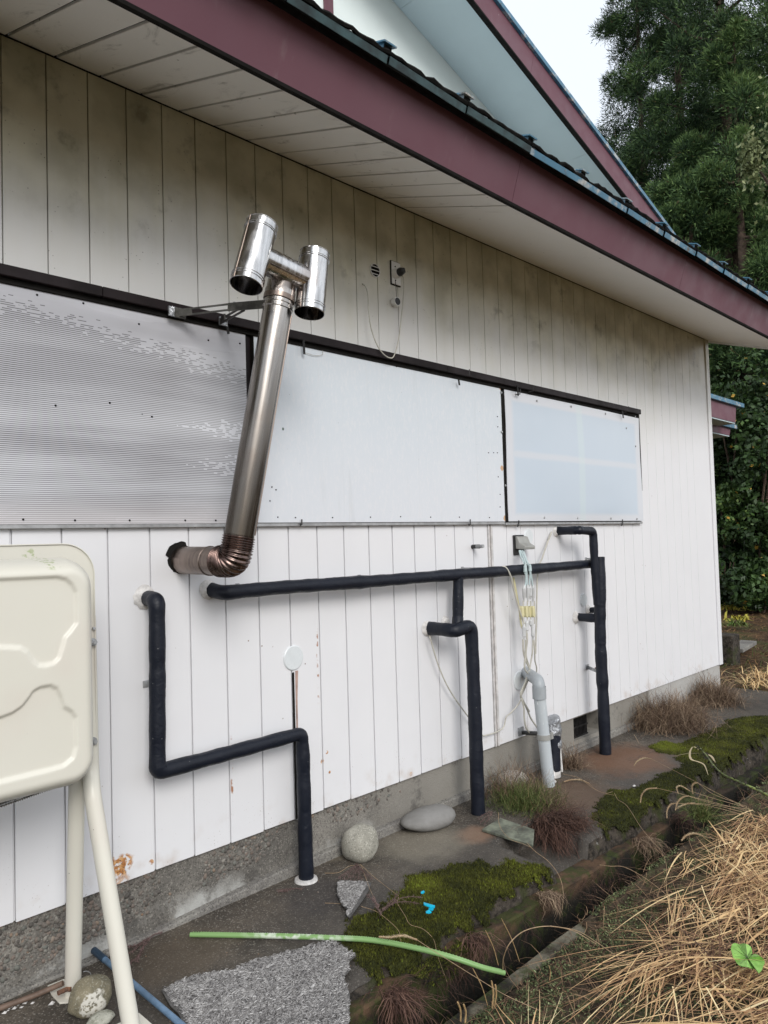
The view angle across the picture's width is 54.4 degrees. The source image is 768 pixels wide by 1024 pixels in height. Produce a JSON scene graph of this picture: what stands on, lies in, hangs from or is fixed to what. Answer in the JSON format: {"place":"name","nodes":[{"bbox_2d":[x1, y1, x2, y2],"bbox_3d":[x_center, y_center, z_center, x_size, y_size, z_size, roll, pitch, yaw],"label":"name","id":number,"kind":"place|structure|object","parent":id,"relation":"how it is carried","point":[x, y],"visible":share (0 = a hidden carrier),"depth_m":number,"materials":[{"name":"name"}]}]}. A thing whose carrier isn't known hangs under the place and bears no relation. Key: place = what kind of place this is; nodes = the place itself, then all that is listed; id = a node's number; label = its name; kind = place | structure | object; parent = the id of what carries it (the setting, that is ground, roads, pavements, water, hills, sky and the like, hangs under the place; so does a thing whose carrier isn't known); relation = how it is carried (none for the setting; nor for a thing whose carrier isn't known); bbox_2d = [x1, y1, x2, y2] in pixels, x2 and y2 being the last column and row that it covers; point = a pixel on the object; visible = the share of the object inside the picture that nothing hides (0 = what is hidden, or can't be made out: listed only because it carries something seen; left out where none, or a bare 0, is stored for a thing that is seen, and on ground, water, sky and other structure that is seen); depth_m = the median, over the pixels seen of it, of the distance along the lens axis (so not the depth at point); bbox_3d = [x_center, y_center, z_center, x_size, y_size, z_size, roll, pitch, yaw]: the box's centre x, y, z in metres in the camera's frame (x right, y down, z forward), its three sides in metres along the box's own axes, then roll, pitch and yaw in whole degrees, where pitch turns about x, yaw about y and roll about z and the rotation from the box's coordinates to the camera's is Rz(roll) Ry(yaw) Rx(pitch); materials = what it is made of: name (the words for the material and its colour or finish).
{"place":"outdoors","nodes":[
{"label":"outdoors","id":0,"kind":"place"},
{"bbox_2d":[40,694,762,1021],"bbox_3d":[1.515,1.739,4.871,0.774,0.107,7.099,-4,-3,44],"label":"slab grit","id":1,"kind":"object","parent":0,"point":[371,881],"visible":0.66,"depth_m":3.31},
{"bbox_2d":[471,784,767,1023],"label":"grass bank","id":2,"kind":"structure","parent":0,"point":[638,885],"depth_m":2.94,"materials":[{"name":"plant"}]},
{"bbox_2d":[379,933,537,1009],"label":"foxtail grass","id":3,"kind":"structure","parent":2,"relation":"on","point":[400,936],"depth_m":2.78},
{"bbox_2d":[491,980,493,1008],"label":"cut stalk","id":4,"kind":"object","parent":2,"relation":"on","point":[492,994],"visible":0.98,"depth_m":2.60,"materials":[{"name":"plant"}]},
{"bbox_2d":[423,772,767,1023],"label":"grass thatch","id":5,"kind":"object","parent":2,"relation":"on","point":[590,980],"depth_m":2.92,"materials":[{"name":"plant"}]},
{"bbox_2d":[462,780,767,1023],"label":"ground cover","id":6,"kind":"object","parent":2,"relation":"on","point":[583,954],"visible":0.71,"depth_m":2.91,"materials":[{"name":"plant"}]},
{"bbox_2d":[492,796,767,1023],"bbox_3d":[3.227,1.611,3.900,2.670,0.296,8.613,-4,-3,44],"label":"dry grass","id":7,"kind":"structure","parent":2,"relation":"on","point":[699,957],"depth_m":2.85,"materials":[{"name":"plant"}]},
{"bbox_2d":[557,927,640,972],"bbox_3d":[0.798,1.634,2.809,0.377,0.044,0.040,-4,-3,44],"label":"dry stalk","id":8,"kind":"object","parent":7,"relation":"on","point":[598,943],"visible":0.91,"depth_m":2.80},
{"bbox_2d":[614,793,666,878],"bbox_3d":[1.336,1.654,3.870,0.066,0.094,1.067,-2,-2,4],"label":"dry stalk","id":9,"kind":"object","parent":7,"relation":"on","point":[649,837],"visible":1,"depth_m":3.75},
{"bbox_2d":[602,865,706,945],"bbox_3d":[1.167,1.644,3.185,0.099,0.052,0.699,-1,-2,-18],"label":"dry stalk","id":10,"kind":"object","parent":7,"relation":"on","point":[657,887],"visible":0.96,"depth_m":3.27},
{"bbox_2d":[675,795,749,811],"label":"foxtail grass","id":11,"kind":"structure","parent":7,"relation":"on","point":[677,802],"depth_m":4.10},
{"bbox_2d":[731,943,764,981],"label":"butterbur leaf","id":12,"kind":"object","parent":7,"relation":"on","point":[756,962],"visible":0.98,"depth_m":2.62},
{"bbox_2d":[640,788,743,808],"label":"foxtail grass","id":13,"kind":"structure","parent":2,"relation":"on","point":[671,791],"depth_m":4.19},
{"bbox_2d":[634,757,754,811],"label":"foxtail grass","id":14,"kind":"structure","parent":2,"relation":"on","point":[683,775],"depth_m":4.45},
{"bbox_2d":[666,803,746,817],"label":"foxtail grass","id":15,"kind":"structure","parent":2,"relation":"on","point":[668,807],"depth_m":4.07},
{"bbox_2d":[681,832,738,846],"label":"foxtail grass","id":16,"kind":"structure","parent":2,"relation":"on","point":[684,836],"depth_m":3.76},
{"bbox_2d":[676,802,746,813],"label":"foxtail grass","id":17,"kind":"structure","parent":2,"relation":"on","point":[688,803],"depth_m":4.07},
{"bbox_2d":[677,745,767,797],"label":"fallen weed","id":18,"kind":"object","parent":2,"relation":"on","point":[733,779],"visible":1,"depth_m":4.34,"materials":[{"name":"beige plant"}]},
{"bbox_2d":[501,0,763,178],"label":"sky","id":19,"kind":"structure","parent":0,"point":[559,29],"materials":[{"name":"white"}]},
{"bbox_2d":[603,607,767,834],"bbox_3d":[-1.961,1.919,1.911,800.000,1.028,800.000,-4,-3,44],"label":"ground","id":20,"kind":"structure","parent":0,"point":[751,633],"depth_m":10.40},
{"bbox_2d":[0,688,767,1023],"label":"concrete apron","id":21,"kind":"object","parent":20,"relation":"on","point":[394,862],"visible":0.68,"depth_m":3.39,"materials":[{"name":"concrete"}]},
{"bbox_2d":[2,1001,54,1013],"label":"pale pebbles","id":22,"kind":"object","parent":21,"relation":"on","point":[50,1004],"visible":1,"depth_m":2.54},
{"bbox_2d":[0,980,63,1010],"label":"cane","id":23,"kind":"object","parent":21,"relation":"on","point":[31,996],"visible":1,"depth_m":2.56,"materials":[{"name":"brown wood"}]},
{"bbox_2d":[0,543,150,1023],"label":"oil tank","id":24,"kind":"object","parent":21,"relation":"on","point":[49,737],"visible":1,"depth_m":2.31,"materials":[{"name":"beige metal"}]},
{"bbox_2d":[67,974,111,1018],"bbox_3d":[-0.986,1.621,2.503,0.120,0.117,0.148,-4,-3,44],"label":"stone","id":25,"kind":"object","parent":21,"relation":"on","point":[90,995],"visible":0.95,"depth_m":2.46,"materials":[{"name":"stone"}]},
{"bbox_2d":[86,1009,114,1023],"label":"stone","id":26,"kind":"object","parent":21,"relation":"on","point":[105,1016],"visible":1,"depth_m":2.43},
{"bbox_2d":[91,947,185,1023],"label":"blue pole","id":27,"kind":"object","parent":21,"relation":"on","point":[102,957],"visible":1,"depth_m":2.54,"materials":[{"name":"plastic"}]},
{"bbox_2d":[127,929,161,965],"bbox_3d":[-0.952,1.673,2.877,0.116,0.028,0.230,-2,-2,6],"label":"dead cedar spray","id":28,"kind":"object","parent":21,"relation":"on","point":[142,948],"visible":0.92,"depth_m":2.89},
{"bbox_2d":[161,939,355,1023],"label":"coil mat","id":29,"kind":"object","parent":21,"relation":"on","point":[306,984],"visible":1,"depth_m":2.56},
{"bbox_2d":[189,931,505,975],"bbox_3d":[-0.159,1.690,2.858,1.232,0.117,0.075,-2,-2,9],"label":"green garden stake","id":30,"kind":"object","parent":21,"relation":"on","point":[405,945],"visible":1,"depth_m":2.87,"materials":[{"name":"plastic"}]},
{"bbox_2d":[337,880,370,917],"bbox_3d":[-0.155,1.664,3.226,0.154,0.024,0.326,-2,-2,8],"label":"coil mat scrap","id":31,"kind":"object","parent":21,"relation":"on","point":[351,895],"visible":1,"depth_m":3.25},
{"bbox_2d":[337,863,373,880],"bbox_3d":[-0.128,1.660,3.420,0.162,0.047,0.159,-4,-3,44],"label":"dead cedar spray","id":32,"kind":"object","parent":21,"relation":"on","point":[359,868],"visible":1,"depth_m":3.45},
{"bbox_2d":[341,823,378,862],"bbox_3d":[-0.118,1.617,3.656,0.166,0.162,0.185,-4,-3,44],"label":"stone","id":33,"kind":"object","parent":21,"relation":"on","point":[359,842],"visible":1,"depth_m":3.60,"materials":[{"name":"stone"}]},
{"bbox_2d":[400,804,455,831],"bbox_3d":[0.240,1.650,4.033,0.213,0.103,0.325,-4,-3,44],"label":"stone","id":34,"kind":"object","parent":21,"relation":"on","point":[431,817],"visible":1,"depth_m":3.97,"materials":[{"name":"stone"}]},
{"bbox_2d":[337,857,552,985],"bbox_3d":[0.214,1.756,3.227,0.538,0.207,1.309,-4,-3,44],"label":"moss patch","id":35,"kind":"object","parent":21,"relation":"on","point":[478,887],"visible":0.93,"depth_m":3.14,"materials":[{"name":"plant"}]},
{"bbox_2d":[365,890,422,915],"bbox_3d":[0.051,1.637,3.164,0.239,0.049,0.199,-1,-2,-21],"label":"dead cedar spray","id":36,"kind":"object","parent":35,"relation":"on","point":[388,905],"visible":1,"depth_m":3.12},
{"bbox_2d":[478,811,492,824],"bbox_3d":[0.553,1.663,4.079,0.094,0.052,0.118,-4,-3,44],"label":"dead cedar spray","id":37,"kind":"object","parent":21,"relation":"on","point":[491,812],"visible":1,"depth_m":4.08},
{"bbox_2d":[482,818,533,846],"bbox_3d":[0.685,1.668,3.889,0.310,0.029,0.165,-4,-3,44],"label":"slate tile","id":38,"kind":"object","parent":21,"relation":"on","point":[513,831],"visible":0.9,"depth_m":3.89,"materials":[{"name":"stone"}]},
{"bbox_2d":[496,770,527,790],"bbox_3d":[0.789,1.657,4.617,0.182,0.102,0.238,-4,-3,44],"label":"stone","id":39,"kind":"object","parent":21,"relation":"on","point":[507,774],"visible":0.32,"depth_m":4.57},
{"bbox_2d":[484,747,562,805],"bbox_3d":[0.844,1.565,4.473,0.752,0.261,0.638,-4,-3,44],"label":"dead weed","id":40,"kind":"object","parent":21,"relation":"on","point":[507,780],"visible":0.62,"depth_m":4.47,"materials":[{"name":"plant"}]},
{"bbox_2d":[485,772,576,820],"bbox_3d":[0.817,1.611,4.350,0.712,0.162,0.638,-1,-2,-26],"label":"green weed","id":41,"kind":"object","parent":21,"relation":"on","point":[524,804],"visible":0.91,"depth_m":4.28,"materials":[{"name":"plant"}]},
{"bbox_2d":[518,666,554,787],"bbox_3d":[0.958,1.358,4.732,0.139,0.700,0.352,-1,-2,-14],"label":"plastic drain pipe","id":42,"kind":"object","parent":21,"relation":"on","point":[541,733],"visible":0.98,"depth_m":4.59,"materials":[{"name":"plastic"}]},
{"bbox_2d":[525,787,583,809],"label":"green weed","id":43,"kind":"object","parent":21,"relation":"on","point":[550,797],"visible":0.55,"depth_m":4.29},
{"bbox_2d":[548,714,562,782],"bbox_3d":[1.060,1.510,4.761,0.116,0.393,0.260,-3,-2,28],"label":"wrapped pipe stub","id":44,"kind":"object","parent":21,"relation":"on","point":[554,722],"visible":0.67,"depth_m":4.78,"materials":[{"name":"silver metal"}]},
{"bbox_2d":[350,735,767,1001],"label":"apron edge","id":45,"kind":"object","parent":21,"relation":"attached to","point":[652,817],"visible":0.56,"depth_m":4.07,"materials":[{"name":"concrete"}]},
{"bbox_2d":[509,781,608,862],"bbox_3d":[0.935,1.715,4.000,0.527,0.408,0.660,-3,-3,30],"label":"root mass","id":46,"kind":"object","parent":21,"relation":"on","point":[551,826],"visible":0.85,"depth_m":3.93,"materials":[{"name":"plant"}]},
{"bbox_2d":[536,798,608,837],"bbox_3d":[1.021,1.607,4.016,0.409,0.172,0.411,-1,-2,-20],"label":"root mass","id":47,"kind":"object","parent":46,"relation":"on","point":[578,826],"visible":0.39,"depth_m":3.98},
{"bbox_2d":[537,740,600,772],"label":"dead weed","id":48,"kind":"object","parent":21,"relation":"on","point":[567,763],"visible":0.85,"depth_m":4.97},
{"bbox_2d":[588,715,767,840],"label":"moss patch","id":49,"kind":"object","parent":21,"relation":"on","point":[720,746],"visible":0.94,"depth_m":4.91,"materials":[{"name":"plant"}]},
{"bbox_2d":[621,676,735,742],"bbox_3d":[2.262,1.522,5.985,1.167,0.379,1.210,-2,-2,13],"label":"dead weed","id":50,"kind":"object","parent":21,"relation":"on","point":[667,718],"visible":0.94,"depth_m":5.84,"materials":[{"name":"plant"}]},
{"bbox_2d":[655,687,716,720],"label":"dead weed","id":51,"kind":"object","parent":21,"relation":"on","point":[695,705],"visible":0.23,"depth_m":6.20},
{"bbox_2d":[684,666,766,711],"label":"dead weed","id":52,"kind":"object","parent":21,"relation":"on","point":[718,694],"visible":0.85,"depth_m":6.64,"materials":[{"name":"plant"}]},
{"bbox_2d":[0,0,767,1003],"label":"house","id":53,"kind":"structure","parent":20,"relation":"on","point":[574,304],"depth_m":3.62,"materials":[{"name":"paint"}]},
{"bbox_2d":[133,584,317,885],"bbox_3d":[-0.645,0.994,3.212,0.837,1.405,0.127,0,-3,-44],"label":"wrapped pipe run","id":54,"kind":"object","parent":53,"relation":"attached to","point":[149,598],"visible":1,"depth_m":3.02,"materials":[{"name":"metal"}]},
{"bbox_2d":[166,213,329,577],"bbox_3d":[-0.553,-0.443,3.101,0.589,1.409,0.490,-4,-3,44],"label":"stovepipe chimney","id":55,"kind":"object","parent":53,"relation":"attached to","point":[259,259],"visible":1,"depth_m":2.93,"materials":[{"name":"silver metal"}]},
{"bbox_2d":[245,335,250,395],"bbox_3d":[-0.643,-0.381,3.410,0.024,0.866,0.085,-4,-3,44],"label":"window frame","id":56,"kind":"structure","parent":53,"relation":"in","point":[247,338],"depth_m":3.43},
{"bbox_2d":[283,645,302,669],"bbox_3d":[-0.430,0.693,3.548,0.007,0.117,0.117,-4,-3,44],"label":"hole cover","id":57,"kind":"object","parent":53,"relation":"attached to","point":[293,657],"visible":1,"depth_m":3.54,"materials":[{"name":"plastic"}]},
{"bbox_2d":[292,672,297,819],"bbox_3d":[-0.422,1.105,3.530,0.002,0.687,0.012,-4,-3,44],"label":"open joint","id":58,"kind":"object","parent":53,"relation":"attached to","point":[295,771],"visible":1,"depth_m":3.53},
{"bbox_2d":[295,670,297,727],"bbox_3d":[-0.407,1.087,3.547,0.001,0.662,0.020,-4,-3,44],"label":"filler streak","id":59,"kind":"object","parent":53,"relation":"attached to","point":[296,678],"visible":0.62,"depth_m":3.55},
{"bbox_2d":[370,263,379,276],"bbox_3d":[-0.047,-1.319,4.073,0.010,0.076,0.076,-4,-3,44],"label":"round vent","id":60,"kind":"object","parent":53,"relation":"attached to","point":[374,269],"visible":1,"depth_m":4.07,"materials":[{"name":"white plastic"}]},
{"bbox_2d":[390,260,405,286],"bbox_3d":[0.091,-1.338,4.161,0.085,0.137,0.078,-4,-3,44],"label":"outdoor socket","id":61,"kind":"object","parent":53,"relation":"attached to","point":[397,271],"visible":1,"depth_m":4.16,"materials":[{"name":"white plastic"}]},
{"bbox_2d":[362,275,403,358],"bbox_3d":[0.017,-1.079,4.059,0.288,0.501,0.057,0,-3,-37],"label":"hanging cable","id":62,"kind":"object","parent":61,"relation":"hanging from","point":[400,321],"visible":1,"depth_m":4.03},
{"bbox_2d":[391,281,400,306],"bbox_3d":[0.065,-1.218,4.159,0.034,0.146,0.049,-4,-3,44],"label":"dangling socket cap","id":63,"kind":"object","parent":61,"relation":"hanging from","point":[395,301],"visible":1,"depth_m":4.15,"materials":[{"name":"white plastic"}]},
{"bbox_2d":[199,526,611,815],"bbox_3d":[0.461,0.891,4.293,0.230,1.620,3.316,-4,-3,44],"label":"wrapped pipe network","id":64,"kind":"object","parent":53,"relation":"attached to","point":[458,626],"visible":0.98,"depth_m":4.20,"materials":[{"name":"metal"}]},
{"bbox_2d":[471,544,483,548],"bbox_3d":[0.571,0.210,4.544,0.086,0.027,0.028,-4,-3,44],"label":"pipe stub","id":65,"kind":"object","parent":53,"relation":"attached to","point":[477,546],"visible":1,"depth_m":4.53,"materials":[{"name":"black plastic"}]},
{"bbox_2d":[501,389,508,521],"bbox_3d":[0.762,-0.367,4.836,0.028,0.867,0.071,-4,-3,44],"label":"window frame","id":66,"kind":"structure","parent":53,"relation":"in","point":[502,395],"depth_m":4.84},
{"bbox_2d":[513,671,524,689],"bbox_3d":[0.880,1.096,4.854,0.007,0.124,0.124,-4,-3,44],"label":"hole cover","id":67,"kind":"object","parent":53,"relation":"attached to","point":[518,680],"visible":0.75,"depth_m":4.84,"materials":[{"name":"plastic"}]},
{"bbox_2d":[513,535,534,554],"bbox_3d":[0.919,0.215,4.896,0.086,0.131,0.132,-4,-3,44],"label":"cable entry box","id":68,"kind":"object","parent":53,"relation":"attached to","point":[521,542],"visible":0.92,"depth_m":4.88,"materials":[{"name":"grey plastic"}]},
{"bbox_2d":[429,531,551,736],"bbox_3d":[0.757,0.782,4.643,0.147,1.311,1.374,-4,-3,44],"label":"heater cable bundle","id":69,"kind":"object","parent":68,"relation":"hanging from","point":[528,593],"visible":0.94,"depth_m":4.74,"materials":[{"name":"white plastic"}]},
{"bbox_2d":[524,529,532,542],"bbox_3d":[0.971,0.165,5.010,0.007,0.104,0.104,-4,-3,44],"label":"hole cover","id":70,"kind":"object","parent":53,"relation":"attached to","point":[528,533],"visible":0.68,"depth_m":5.01,"materials":[{"name":"plastic"}]},
{"bbox_2d":[580,593,586,606],"bbox_3d":[1.467,0.646,5.482,0.007,0.096,0.096,-4,-3,44],"label":"hole cover","id":71,"kind":"object","parent":53,"relation":"attached to","point":[583,599],"visible":1,"depth_m":5.47,"materials":[{"name":"plastic"}]},
{"bbox_2d":[637,415,641,478],"bbox_3d":[2.119,-0.502,6.223,0.032,0.652,0.034,-4,-3,44],"label":"window frame","id":72,"kind":"structure","parent":53,"relation":"in","point":[638,415],"depth_m":6.22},
{"bbox_2d":[349,760,767,1023],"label":"drainage ditch","id":73,"kind":"object","parent":20,"relation":"in","point":[573,877],"visible":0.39,"depth_m":3.23,"materials":[{"name":"concrete"}]},
{"bbox_2d":[361,965,451,1023],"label":"hanging tuft","id":74,"kind":"object","parent":73,"relation":"hanging from","point":[399,995],"visible":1,"depth_m":2.59,"materials":[{"name":"plant"}]},
{"bbox_2d":[406,939,475,991],"bbox_3d":[0.219,1.734,2.848,0.127,0.077,0.329,-4,-3,44],"label":"ditch moss","id":75,"kind":"object","parent":73,"relation":"on","point":[416,972],"visible":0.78,"depth_m":2.82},
{"bbox_2d":[446,925,511,977],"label":"hanging tuft","id":76,"kind":"object","parent":73,"relation":"hanging from","point":[481,941],"visible":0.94,"depth_m":2.93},
{"bbox_2d":[349,787,744,1023],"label":"ditch roots","id":77,"kind":"object","parent":73,"relation":"on","point":[460,973],"visible":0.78,"depth_m":3.17,"materials":[{"name":"plant"}]},
{"bbox_2d":[502,926,595,969],"bbox_3d":[0.616,1.630,2.827,0.413,0.146,0.083,-1,-2,-27],"label":"dry stalk","id":78,"kind":"object","parent":73,"relation":"on","point":[532,928],"visible":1,"depth_m":2.82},
{"bbox_2d":[536,890,578,925],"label":"hanging tuft","id":79,"kind":"object","parent":73,"relation":"hanging from","point":[551,895],"visible":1,"depth_m":3.31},
{"bbox_2d":[623,833,672,866],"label":"hanging tuft","id":80,"kind":"object","parent":73,"relation":"hanging from","point":[650,842],"visible":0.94,"depth_m":3.97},
{"bbox_2d":[666,812,700,839],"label":"hanging tuft","id":81,"kind":"object","parent":73,"relation":"hanging from","point":[678,817],"visible":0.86,"depth_m":4.29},
{"bbox_2d":[677,785,727,824],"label":"green weed","id":82,"kind":"object","parent":73,"relation":"on","point":[702,813],"visible":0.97,"depth_m":4.14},
{"bbox_2d":[588,0,715,468],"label":"cedar tree","id":83,"kind":"object","parent":20,"relation":"on","point":[606,26],"visible":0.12,"depth_m":20.46,"materials":[{"name":"green plant"}]},
{"bbox_2d":[593,0,767,378],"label":"cedar tree","id":84,"kind":"object","parent":20,"relation":"on","point":[675,79],"visible":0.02,"depth_m":22.49,"materials":[{"name":"green plant"}]},
{"bbox_2d":[611,0,760,542],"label":"cedar tree","id":85,"kind":"object","parent":20,"relation":"on","point":[687,92],"depth_m":24.84,"materials":[{"name":"green plant"}]},
{"bbox_2d":[605,0,767,476],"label":"cedar tree","id":86,"kind":"object","parent":20,"relation":"on","point":[718,20],"visible":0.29,"depth_m":17.64,"materials":[{"name":"green plant"}]},
{"bbox_2d":[642,179,736,497],"bbox_3d":[6.489,-2.799,17.459,3.136,9.840,2.788,-1,-2,-9],"label":"cedar tree","id":87,"kind":"object","parent":20,"relation":"on","point":[675,228],"visible":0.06,"depth_m":17.08,"materials":[{"name":"green plant"}]},
{"bbox_2d":[645,127,767,489],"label":"cedar tree","id":88,"kind":"object","parent":20,"relation":"on","point":[726,220],"visible":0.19,"depth_m":17.01,"materials":[{"name":"green plant"}]},
{"bbox_2d":[647,0,767,459],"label":"cedar tree","id":89,"kind":"object","parent":20,"relation":"on","point":[747,7],"visible":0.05,"depth_m":18.04,"materials":[{"name":"green plant"}]},
{"bbox_2d":[687,12,767,502],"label":"cedar tree","id":90,"kind":"object","parent":20,"relation":"on","point":[745,199],"visible":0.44,"depth_m":16.49,"materials":[{"name":"green plant"}]},
{"bbox_2d":[714,437,743,487],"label":"vine thicket","id":91,"kind":"object","parent":20,"relation":"on","point":[717,466],"depth_m":15.72,"materials":[{"name":"green plant"}]},
{"bbox_2d":[722,633,740,665],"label":"concrete block","id":92,"kind":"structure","parent":20,"relation":"on","point":[731,647],"depth_m":8.88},
{"bbox_2d":[721,617,749,626],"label":"fading plant","id":93,"kind":"object","parent":20,"relation":"on","point":[732,623],"visible":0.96,"depth_m":12.06,"materials":[{"name":"green plant"}]},
{"bbox_2d":[720,603,753,610],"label":"fading plant","id":94,"kind":"object","parent":20,"relation":"on","point":[728,607],"visible":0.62,"depth_m":14.40,"materials":[{"name":"green plant"}]},
{"bbox_2d":[718,549,756,612],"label":"vine thicket","id":95,"kind":"object","parent":20,"relation":"on","point":[726,598],"visible":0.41,"depth_m":14.40,"materials":[{"name":"green plant"}]},
{"bbox_2d":[724,611,752,621],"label":"fading plant","id":96,"kind":"object","parent":20,"relation":"on","point":[738,617],"visible":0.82,"depth_m":12.82,"materials":[{"name":"yellow plant"}]},
{"bbox_2d":[710,350,767,490],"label":"vine thicket","id":97,"kind":"object","parent":20,"relation":"on","point":[747,446],"visible":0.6,"depth_m":14.46,"materials":[{"name":"green plant"}]},
{"bbox_2d":[710,374,767,606],"bbox_3d":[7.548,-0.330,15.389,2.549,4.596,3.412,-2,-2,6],"label":"vine thicket","id":98,"kind":"object","parent":20,"relation":"on","point":[750,410],"visible":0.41,"depth_m":14.51,"materials":[{"name":"green plant"}]},
{"bbox_2d":[715,482,767,610],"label":"vine thicket","id":99,"kind":"object","parent":20,"relation":"on","point":[728,508],"visible":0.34,"depth_m":14.68,"materials":[{"name":"green plant"}]},
{"bbox_2d":[720,611,767,688],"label":"ground litter","id":100,"kind":"object","parent":20,"relation":"on","point":[738,667],"visible":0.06,"depth_m":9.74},
{"bbox_2d":[720,669,767,690],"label":"fading plant","id":101,"kind":"object","parent":100,"relation":"on","point":[759,681],"visible":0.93,"depth_m":7.38,"materials":[{"name":"plant"}]},
{"bbox_2d":[740,640,756,652],"bbox_3d":[4.640,1.738,9.673,0.198,0.050,0.830,-3,-3,37],"label":"fallen plank","id":102,"kind":"object","parent":100,"relation":"on","point":[745,645],"visible":0.7,"depth_m":9.65,"materials":[{"name":"wood"}]},
{"bbox_2d":[725,553,767,612],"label":"vine thicket","id":103,"kind":"object","parent":20,"relation":"on","point":[761,606],"visible":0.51,"depth_m":14.12,"materials":[{"name":"green plant"}]},
{"bbox_2d":[725,662,767,678],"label":"fading plant","id":104,"kind":"object","parent":20,"relation":"on","point":[755,674],"visible":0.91,"depth_m":7.78,"materials":[{"name":"plant"}]},
{"bbox_2d":[726,499,767,610],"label":"vine thicket","id":105,"kind":"object","parent":20,"relation":"on","point":[751,584],"visible":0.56,"depth_m":14.19,"materials":[{"name":"green plant"}]},
{"bbox_2d":[734,54,767,231],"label":"broadleaf tree","id":106,"kind":"object","parent":20,"relation":"on","point":[749,155],"visible":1,"depth_m":8.33,"materials":[{"name":"plant"}]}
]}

